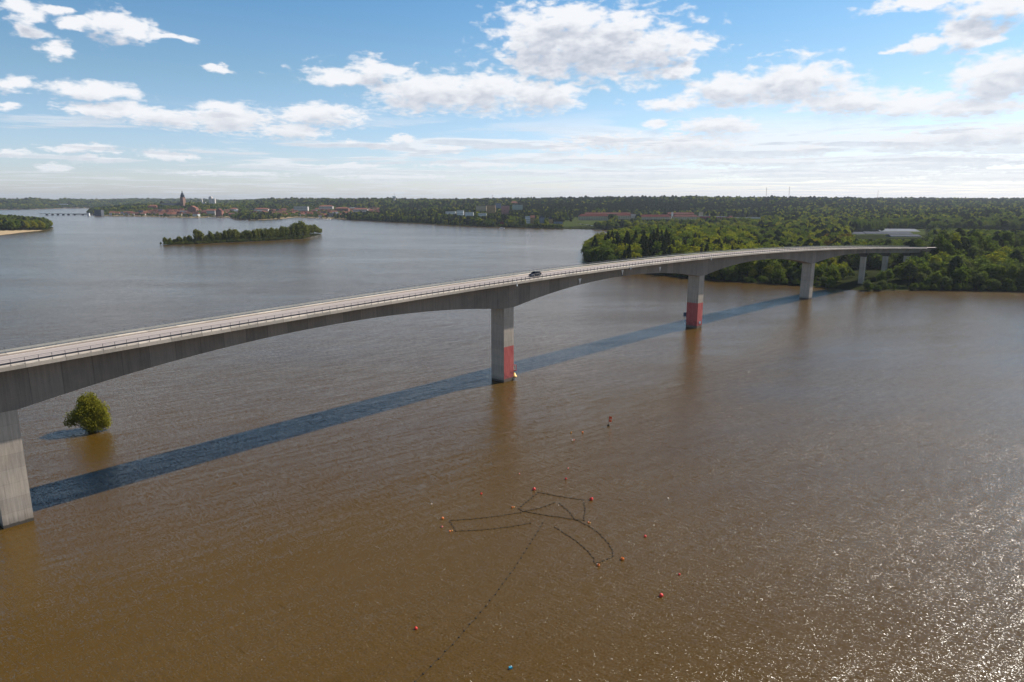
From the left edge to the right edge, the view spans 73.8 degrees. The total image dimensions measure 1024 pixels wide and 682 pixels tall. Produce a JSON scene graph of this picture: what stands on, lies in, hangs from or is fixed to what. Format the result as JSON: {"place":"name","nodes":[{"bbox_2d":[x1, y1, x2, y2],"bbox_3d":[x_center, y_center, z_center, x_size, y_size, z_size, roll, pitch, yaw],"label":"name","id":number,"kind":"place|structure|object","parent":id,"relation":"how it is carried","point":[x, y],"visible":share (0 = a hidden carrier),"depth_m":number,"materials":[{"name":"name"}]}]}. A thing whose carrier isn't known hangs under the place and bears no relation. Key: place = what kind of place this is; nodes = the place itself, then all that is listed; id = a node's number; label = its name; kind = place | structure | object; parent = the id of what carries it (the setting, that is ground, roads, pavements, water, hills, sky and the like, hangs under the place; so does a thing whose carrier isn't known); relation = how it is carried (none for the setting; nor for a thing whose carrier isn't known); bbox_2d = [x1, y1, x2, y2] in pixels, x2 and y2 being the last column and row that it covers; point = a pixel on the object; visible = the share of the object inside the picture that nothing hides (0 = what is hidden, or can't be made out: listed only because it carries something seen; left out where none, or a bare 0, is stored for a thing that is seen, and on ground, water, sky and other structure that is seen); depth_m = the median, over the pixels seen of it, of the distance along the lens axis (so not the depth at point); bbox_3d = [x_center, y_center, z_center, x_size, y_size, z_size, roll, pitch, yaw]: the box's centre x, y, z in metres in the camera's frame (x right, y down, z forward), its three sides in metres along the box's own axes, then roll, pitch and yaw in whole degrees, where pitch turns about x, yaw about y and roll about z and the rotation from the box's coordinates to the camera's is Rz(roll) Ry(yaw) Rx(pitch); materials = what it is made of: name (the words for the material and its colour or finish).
{"place":"outdoors","nodes":[
{"label":"outdoors","id":0,"kind":"place"},
{"bbox_2d":[0,208,1023,681],"bbox_3d":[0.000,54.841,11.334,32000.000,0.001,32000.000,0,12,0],"label":"water","id":1,"kind":"structure","parent":0,"point":[836,476],"depth_m":140.59,"materials":[{"name":"brown liquid"}]},
{"bbox_2d":[63,392,112,432],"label":"broadleaf tree","id":2,"kind":"object","parent":1,"relation":"in","point":[93,415],"visible":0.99,"depth_m":167.36,"materials":[{"name":"green plant"}]},
{"bbox_2d":[414,492,613,681],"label":"fishing net","id":3,"kind":"object","parent":1,"relation":"on","point":[526,549],"visible":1,"depth_m":118.33,"materials":[{"name":"fabric"}]},
{"bbox_2d":[0,203,1023,292],"bbox_3d":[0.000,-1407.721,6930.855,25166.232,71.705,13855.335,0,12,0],"label":"ground","id":4,"kind":"structure","parent":0,"point":[847,282],"depth_m":876.41,"materials":[{"name":"green plant"}]},
{"bbox_2d":[0,214,52,228],"bbox_3d":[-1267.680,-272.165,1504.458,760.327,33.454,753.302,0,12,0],"label":"headland wood","id":5,"kind":"object","parent":4,"relation":"on","point":[48,222],"visible":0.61,"depth_m":1355.48,"materials":[{"name":"green plant"}]},
{"bbox_2d":[38,220,45,229],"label":"broadleaf tree","id":6,"kind":"object","parent":4,"relation":"on","point":[41,225],"visible":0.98,"depth_m":1289.20,"materials":[{"name":"green plant"}]},
{"bbox_2d":[40,213,93,214],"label":"bridge","id":7,"kind":"structure","parent":4,"relation":"on","point":[70,213],"depth_m":2560.38,"materials":[{"name":"concrete"}]},
{"bbox_2d":[94,210,103,215],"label":"waterfront hotel","id":8,"kind":"structure","parent":4,"relation":"on","point":[98,212],"depth_m":2438.95,"materials":[{"name":"stone"}]},
{"bbox_2d":[160,192,185,205],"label":"cathedral","id":9,"kind":"structure","parent":4,"relation":"on","point":[182,200],"depth_m":2766.69,"materials":[{"name":"brick"}]},
{"bbox_2d":[187,206,198,211],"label":"harbour hall","id":10,"kind":"structure","parent":4,"relation":"on","point":[192,208],"depth_m":2474.68,"materials":[{"name":"red brick"}]},
{"bbox_2d":[193,229,202,240],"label":"broadleaf tree","id":11,"kind":"object","parent":4,"relation":"on","point":[197,234],"visible":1,"depth_m":891.87,"materials":[{"name":"green plant"}]},
{"bbox_2d":[206,209,215,214],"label":"harbour hall","id":12,"kind":"structure","parent":4,"relation":"on","point":[210,211],"depth_m":2339.24,"materials":[{"name":"concrete"}]},
{"bbox_2d":[215,208,223,216],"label":"harbour hall","id":13,"kind":"structure","parent":4,"relation":"on","point":[219,211],"depth_m":2290.77,"materials":[{"name":"red brick"}]},
{"bbox_2d":[222,230,229,241],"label":"broadleaf tree","id":14,"kind":"object","parent":4,"relation":"on","point":[225,233],"visible":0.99,"depth_m":918.45,"materials":[{"name":"green plant"}]},
{"bbox_2d":[231,229,239,238],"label":"broadleaf tree","id":15,"kind":"object","parent":4,"relation":"on","point":[234,233],"visible":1,"depth_m":925.75,"materials":[{"name":"green plant"}]},
{"bbox_2d":[289,224,298,236],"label":"broadleaf tree","id":16,"kind":"object","parent":4,"relation":"on","point":[293,230],"visible":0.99,"depth_m":995.38,"materials":[{"name":"green plant"}]},
{"bbox_2d":[292,223,302,235],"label":"broadleaf tree","id":17,"kind":"object","parent":4,"relation":"on","point":[298,227],"visible":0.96,"depth_m":1000.20,"materials":[{"name":"green plant"}]},
{"bbox_2d":[294,206,308,210],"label":"town block","id":18,"kind":"structure","parent":4,"relation":"on","point":[299,208],"depth_m":2553.24,"materials":[{"name":"concrete"}]},
{"bbox_2d":[296,221,307,236],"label":"broadleaf tree","id":19,"kind":"object","parent":4,"relation":"on","point":[301,223],"visible":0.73,"depth_m":1005.00,"materials":[{"name":"green plant"}]},
{"bbox_2d":[319,205,333,209],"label":"town block","id":20,"kind":"structure","parent":4,"relation":"on","point":[326,207],"depth_m":2650.67,"materials":[{"name":"concrete"}]},
{"bbox_2d":[335,207,349,211],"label":"town block","id":21,"kind":"structure","parent":4,"relation":"on","point":[342,209],"depth_m":2455.76,"materials":[{"name":"red brick"}]},
{"bbox_2d":[353,208,367,211],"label":"town block","id":22,"kind":"structure","parent":4,"relation":"on","point":[359,209],"depth_m":2308.41,"materials":[{"name":"concrete"}]},
{"bbox_2d":[0,245,931,528],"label":"road bridge","id":23,"kind":"structure","parent":4,"relation":"on","point":[28,377],"depth_m":157.79,"materials":[{"name":"concrete"}]},
{"bbox_2d":[528,271,541,276],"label":"car","id":24,"kind":"object","parent":23,"relation":"on","point":[535,273],"visible":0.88,"depth_m":220.62,"materials":[{"name":"paint"}]},
{"bbox_2d":[476,206,486,210],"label":"apartment block","id":25,"kind":"structure","parent":4,"relation":"on","point":[481,208],"depth_m":1953.64,"materials":[{"name":"grey concrete"}]},
{"bbox_2d":[487,205,494,212],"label":"apartment block","id":26,"kind":"structure","parent":4,"relation":"on","point":[490,208],"depth_m":1894.98,"materials":[{"name":"grey concrete"}]},
{"bbox_2d":[501,206,508,213],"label":"apartment block","id":27,"kind":"structure","parent":4,"relation":"on","point":[504,209],"depth_m":1865.83,"materials":[{"name":"grey concrete"}]},
{"bbox_2d":[0,195,1023,228],"bbox_3d":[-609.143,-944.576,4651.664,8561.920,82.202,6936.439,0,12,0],"label":"forest","id":28,"kind":"object","parent":4,"relation":"on","point":[571,208],"visible":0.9,"depth_m":2135.07,"materials":[{"name":"green plant"}]},
{"bbox_2d":[512,205,522,209],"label":"apartment block","id":29,"kind":"structure","parent":4,"relation":"on","point":[517,207],"depth_m":1972.70,"materials":[{"name":"grey concrete"}]},
{"bbox_2d":[578,214,607,219],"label":"barracks","id":30,"kind":"structure","parent":4,"relation":"on","point":[592,216],"depth_m":1634.70,"materials":[{"name":"red tile"}]},
{"bbox_2d":[163,234,1023,291],"bbox_3d":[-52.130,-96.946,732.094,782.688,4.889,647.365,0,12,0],"label":"undergrowth","id":31,"kind":"object","parent":4,"relation":"on","point":[959,286],"visible":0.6,"depth_m":457.61,"materials":[{"name":"green plant"}]},
{"bbox_2d":[589,246,602,256],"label":"broadleaf tree","id":32,"kind":"object","parent":4,"relation":"on","point":[594,251],"visible":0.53,"depth_m":617.08,"materials":[{"name":"green plant"}]},
{"bbox_2d":[596,244,610,256],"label":"broadleaf tree","id":33,"kind":"object","parent":4,"relation":"on","point":[600,249],"visible":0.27,"depth_m":610.71,"materials":[{"name":"green plant"}]},
{"bbox_2d":[585,212,630,214],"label":"barracks","id":34,"kind":"structure","parent":4,"relation":"on","point":[613,213],"depth_m":1765.74,"materials":[{"name":"red brick"}]},
{"bbox_2d":[601,249,615,261],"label":"broadleaf tree","id":35,"kind":"object","parent":4,"relation":"on","point":[605,254],"visible":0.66,"depth_m":594.12,"materials":[{"name":"green plant"}]},
{"bbox_2d":[609,255,621,262],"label":"broadleaf tree","id":36,"kind":"object","parent":4,"relation":"on","point":[613,258],"visible":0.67,"depth_m":564.95,"materials":[{"name":"green plant"}]},
{"bbox_2d":[616,213,630,219],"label":"barracks","id":37,"kind":"structure","parent":4,"relation":"on","point":[625,216],"depth_m":1663.48,"materials":[{"name":"red tile"}]},
{"bbox_2d":[623,232,630,245],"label":"spruce tree","id":38,"kind":"object","parent":4,"relation":"on","point":[628,238],"visible":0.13,"depth_m":609.45,"materials":[{"name":"green plant"}]},
{"bbox_2d":[624,252,642,261],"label":"broadleaf tree","id":39,"kind":"object","parent":4,"relation":"on","point":[634,255],"visible":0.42,"depth_m":544.87,"materials":[{"name":"green plant"}]},
{"bbox_2d":[641,241,649,259],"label":"spruce tree","id":40,"kind":"object","parent":4,"relation":"on","point":[645,252],"visible":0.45,"depth_m":542.40,"materials":[{"name":"green plant"}]},
{"bbox_2d":[649,233,657,258],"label":"spruce tree","id":41,"kind":"object","parent":4,"relation":"on","point":[654,238],"visible":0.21,"depth_m":570.40,"materials":[{"name":"green plant"}]},
{"bbox_2d":[640,214,670,219],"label":"barracks","id":42,"kind":"structure","parent":4,"relation":"on","point":[654,216],"depth_m":1644.28,"materials":[{"name":"red tile"}]},
{"bbox_2d":[649,241,661,256],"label":"broadleaf tree","id":43,"kind":"object","parent":4,"relation":"on","point":[657,245],"visible":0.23,"depth_m":564.20,"materials":[{"name":"green plant"}]},
{"bbox_2d":[659,237,667,253],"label":"spruce tree","id":44,"kind":"object","parent":4,"relation":"on","point":[664,245],"visible":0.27,"depth_m":545.09,"materials":[{"name":"green plant"}]},
{"bbox_2d":[667,212,693,215],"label":"barracks","id":45,"kind":"structure","parent":4,"relation":"on","point":[681,213],"depth_m":1732.47,"materials":[{"name":"red brick"}]},
{"bbox_2d":[673,244,688,255],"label":"broadleaf tree","id":46,"kind":"object","parent":4,"relation":"on","point":[682,250],"visible":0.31,"depth_m":524.52,"materials":[{"name":"green plant"}]},
{"bbox_2d":[673,215,698,219],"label":"barracks","id":47,"kind":"structure","parent":4,"relation":"on","point":[683,217],"depth_m":1614.47,"materials":[{"name":"red tile"}]},
{"bbox_2d":[690,245,700,252],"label":"broadleaf tree","id":48,"kind":"object","parent":4,"relation":"on","point":[695,249],"visible":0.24,"depth_m":539.26,"materials":[{"name":"green plant"}]},
{"bbox_2d":[692,236,706,244],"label":"broadleaf tree","id":49,"kind":"object","parent":4,"relation":"on","point":[698,241],"visible":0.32,"depth_m":601.93,"materials":[{"name":"green plant"}]},
{"bbox_2d":[718,265,735,279],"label":"broadleaf tree","id":50,"kind":"object","parent":4,"relation":"on","point":[730,271],"visible":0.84,"depth_m":478.95,"materials":[{"name":"green plant"}]},
{"bbox_2d":[736,260,759,276],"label":"broadleaf tree","id":51,"kind":"object","parent":4,"relation":"on","point":[745,265],"visible":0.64,"depth_m":481.31,"materials":[{"name":"green plant"}]},
{"bbox_2d":[753,259,778,273],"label":"broadleaf tree","id":52,"kind":"object","parent":4,"relation":"on","point":[765,262],"visible":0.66,"depth_m":479.41,"materials":[{"name":"green plant"}]},
{"bbox_2d":[760,264,773,277],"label":"broadleaf tree","id":53,"kind":"object","parent":4,"relation":"on","point":[768,271],"visible":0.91,"depth_m":475.31,"materials":[{"name":"green plant"}]},
{"bbox_2d":[770,268,786,280],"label":"broadleaf tree","id":54,"kind":"object","parent":4,"relation":"on","point":[778,274],"visible":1,"depth_m":462.54,"materials":[{"name":"green plant"}]},
{"bbox_2d":[772,262,786,273],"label":"broadleaf tree","id":55,"kind":"object","parent":4,"relation":"on","point":[779,266],"visible":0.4,"depth_m":469.89,"materials":[{"name":"green plant"}]},
{"bbox_2d":[580,215,1023,287],"bbox_3d":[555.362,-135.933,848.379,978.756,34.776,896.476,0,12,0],"label":"woodland","id":56,"kind":"object","parent":4,"relation":"on","point":[775,232],"visible":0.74,"depth_m":739.44,"materials":[{"name":"green plant"}]},
{"bbox_2d":[814,265,827,280],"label":"broadleaf tree","id":57,"kind":"object","parent":4,"relation":"on","point":[818,271],"visible":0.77,"depth_m":458.80,"materials":[{"name":"green plant"}]},
{"bbox_2d":[827,266,840,277],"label":"broadleaf tree","id":58,"kind":"object","parent":4,"relation":"on","point":[830,274],"visible":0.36,"depth_m":456.14,"materials":[{"name":"green plant"}]},
{"bbox_2d":[829,268,841,281],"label":"broadleaf tree","id":59,"kind":"object","parent":4,"relation":"on","point":[835,274],"visible":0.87,"depth_m":449.55,"materials":[{"name":"green plant"}]},
{"bbox_2d":[837,255,848,265],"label":"broadleaf tree","id":60,"kind":"object","parent":4,"relation":"on","point":[841,260],"visible":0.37,"depth_m":529.37,"materials":[{"name":"green plant"}]},
{"bbox_2d":[850,253,859,268],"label":"broadleaf tree","id":61,"kind":"object","parent":4,"relation":"on","point":[856,260],"visible":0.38,"depth_m":532.05,"materials":[{"name":"green plant"}]},
{"bbox_2d":[867,253,879,267],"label":"broadleaf tree","id":62,"kind":"object","parent":4,"relation":"on","point":[869,257],"visible":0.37,"depth_m":536.73,"materials":[{"name":"green plant"}]},
{"bbox_2d":[875,270,886,280],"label":"broadleaf tree","id":63,"kind":"object","parent":4,"relation":"on","point":[880,276],"visible":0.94,"depth_m":444.61,"materials":[{"name":"green plant"}]},
{"bbox_2d":[863,231,912,233],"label":"warehouse","id":64,"kind":"structure","parent":4,"relation":"on","point":[867,232],"depth_m":1023.09,"materials":[{"name":"metal"}]},
{"bbox_2d":[883,268,894,281],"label":"broadleaf tree","id":65,"kind":"object","parent":4,"relation":"on","point":[889,273],"visible":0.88,"depth_m":445.70,"materials":[{"name":"green plant"}]},
{"bbox_2d":[872,229,917,230],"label":"warehouse","id":66,"kind":"structure","parent":4,"relation":"on","point":[898,230],"depth_m":1098.99,"materials":[{"name":"white metal"}]},
{"bbox_2d":[885,234,920,236],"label":"warehouse","id":67,"kind":"structure","parent":4,"relation":"on","point":[903,235],"depth_m":954.15,"materials":[{"name":"metal"}]},
{"bbox_2d":[899,259,919,277],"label":"broadleaf tree","id":68,"kind":"object","parent":4,"relation":"on","point":[912,261],"visible":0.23,"depth_m":455.03,"materials":[{"name":"green plant"}]},
{"bbox_2d":[901,264,918,285],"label":"pine tree","id":69,"kind":"object","parent":4,"relation":"on","point":[907,269],"visible":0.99,"depth_m":438.77,"materials":[{"name":"green plant"}]},
{"bbox_2d":[906,256,928,279],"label":"broadleaf tree","id":70,"kind":"object","parent":4,"relation":"on","point":[916,259],"visible":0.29,"depth_m":461.25,"materials":[{"name":"green plant"}]},
{"bbox_2d":[915,272,927,282],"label":"broadleaf tree","id":71,"kind":"object","parent":4,"relation":"on","point":[921,276],"visible":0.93,"depth_m":437.71,"materials":[{"name":"green plant"}]},
{"bbox_2d":[913,263,933,279],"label":"broadleaf tree","id":72,"kind":"object","parent":4,"relation":"on","point":[922,268],"visible":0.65,"depth_m":444.79,"materials":[{"name":"green plant"}]},
{"bbox_2d":[922,252,931,262],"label":"broadleaf tree","id":73,"kind":"object","parent":4,"relation":"on","point":[926,256],"visible":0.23,"depth_m":477.45,"materials":[{"name":"green plant"}]},
{"bbox_2d":[928,260,939,271],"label":"broadleaf tree","id":74,"kind":"object","parent":4,"relation":"on","point":[932,265],"visible":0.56,"depth_m":452.20,"materials":[{"name":"green plant"}]},
{"bbox_2d":[928,254,941,262],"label":"broadleaf tree","id":75,"kind":"object","parent":4,"relation":"on","point":[935,258],"visible":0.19,"depth_m":472.01,"materials":[{"name":"green plant"}]},
{"bbox_2d":[929,270,942,283],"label":"broadleaf tree","id":76,"kind":"object","parent":4,"relation":"on","point":[936,275],"visible":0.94,"depth_m":434.57,"materials":[{"name":"green plant"}]},
{"bbox_2d":[937,267,949,284],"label":"broadleaf tree","id":77,"kind":"object","parent":4,"relation":"on","point":[944,272],"visible":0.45,"depth_m":439.02,"materials":[{"name":"green plant"}]},
{"bbox_2d":[935,240,956,254],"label":"broadleaf tree","id":78,"kind":"object","parent":4,"relation":"on","point":[947,247],"visible":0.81,"depth_m":496.15,"materials":[{"name":"green plant"}]},
{"bbox_2d":[947,256,963,283],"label":"pine tree","id":79,"kind":"object","parent":4,"relation":"on","point":[955,261],"visible":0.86,"depth_m":440.91,"materials":[{"name":"green plant"}]},
{"bbox_2d":[950,232,961,242],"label":"broadleaf tree","id":80,"kind":"object","parent":4,"relation":"on","point":[955,237],"visible":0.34,"depth_m":509.01,"materials":[{"name":"green plant"}]},
{"bbox_2d":[950,240,962,249],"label":"pine tree","id":81,"kind":"object","parent":4,"relation":"on","point":[957,244],"visible":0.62,"depth_m":504.56,"materials":[{"name":"green plant"}]},
{"bbox_2d":[949,249,968,259],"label":"broadleaf tree","id":82,"kind":"object","parent":4,"relation":"on","point":[960,251],"visible":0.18,"depth_m":495.34,"materials":[{"name":"green plant"}]},
{"bbox_2d":[948,266,971,283],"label":"broadleaf tree","id":83,"kind":"object","parent":4,"relation":"on","point":[960,273],"visible":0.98,"depth_m":434.48,"materials":[{"name":"green plant"}]},
{"bbox_2d":[948,262,972,282],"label":"broadleaf tree","id":84,"kind":"object","parent":4,"relation":"on","point":[969,271],"visible":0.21,"depth_m":440.79,"materials":[{"name":"green plant"}]},
{"bbox_2d":[955,228,966,236],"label":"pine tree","id":85,"kind":"object","parent":4,"relation":"on","point":[961,231],"visible":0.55,"depth_m":560.55,"materials":[{"name":"green plant"}]},
{"bbox_2d":[959,237,968,249],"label":"pine tree","id":86,"kind":"object","parent":4,"relation":"on","point":[964,243],"visible":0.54,"depth_m":510.98,"materials":[{"name":"green plant"}]},
{"bbox_2d":[960,258,972,282],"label":"broadleaf tree","id":87,"kind":"object","parent":4,"relation":"on","point":[967,263],"visible":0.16,"depth_m":444.00,"materials":[{"name":"green plant"}]},
{"bbox_2d":[964,245,979,257],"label":"broadleaf tree","id":88,"kind":"object","parent":4,"relation":"on","point":[971,250],"visible":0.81,"depth_m":517.23,"materials":[{"name":"green plant"}]},
{"bbox_2d":[970,273,984,286],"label":"broadleaf tree","id":89,"kind":"object","parent":4,"relation":"on","point":[977,279],"visible":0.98,"depth_m":429.86,"materials":[{"name":"green plant"}]},
{"bbox_2d":[969,229,986,247],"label":"broadleaf tree","id":90,"kind":"object","parent":4,"relation":"on","point":[982,240],"visible":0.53,"depth_m":539.50,"materials":[{"name":"green plant"}]},
{"bbox_2d":[972,257,994,268],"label":"broadleaf tree","id":91,"kind":"object","parent":4,"relation":"on","point":[983,261],"visible":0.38,"depth_m":456.59,"materials":[{"name":"green plant"}]},
{"bbox_2d":[980,271,988,284],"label":"broadleaf tree","id":92,"kind":"object","parent":4,"relation":"on","point":[985,275],"visible":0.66,"depth_m":430.22,"materials":[{"name":"green plant"}]},
{"bbox_2d":[980,236,992,249],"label":"broadleaf tree","id":93,"kind":"object","parent":4,"relation":"on","point":[988,241],"visible":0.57,"depth_m":544.25,"materials":[{"name":"green plant"}]},
{"bbox_2d":[977,264,1000,278],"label":"broadleaf tree","id":94,"kind":"object","parent":4,"relation":"on","point":[990,270],"visible":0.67,"depth_m":435.42,"materials":[{"name":"green plant"}]},
{"bbox_2d":[982,243,997,251],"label":"broadleaf tree","id":95,"kind":"object","parent":4,"relation":"on","point":[990,248],"visible":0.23,"depth_m":538.80,"materials":[{"name":"green plant"}]},
{"bbox_2d":[984,252,1004,263],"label":"broadleaf tree","id":96,"kind":"object","parent":4,"relation":"on","point":[992,257],"visible":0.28,"depth_m":469.77,"materials":[{"name":"green plant"}]},
{"bbox_2d":[991,235,1003,245],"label":"pine tree","id":97,"kind":"object","parent":4,"relation":"on","point":[996,238],"visible":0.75,"depth_m":556.31,"materials":[{"name":"green plant"}]},
{"bbox_2d":[991,264,1007,282],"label":"broadleaf tree","id":98,"kind":"object","parent":4,"relation":"on","point":[1001,275],"visible":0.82,"depth_m":433.47,"materials":[{"name":"green plant"}]},
{"bbox_2d":[1005,263,1022,282],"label":"broadleaf tree","id":99,"kind":"object","parent":4,"relation":"on","point":[1013,271],"visible":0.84,"depth_m":430.01,"materials":[{"name":"green plant"}]},
{"bbox_2d":[1011,253,1023,262],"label":"pine tree","id":100,"kind":"object","parent":4,"relation":"on","point":[1019,256],"visible":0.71,"depth_m":475.75,"materials":[{"name":"green plant"}]},
{"bbox_2d":[0,0,1023,199],"label":"sky","id":101,"kind":"structure","parent":0,"point":[100,99],"materials":[{"name":"blue"}]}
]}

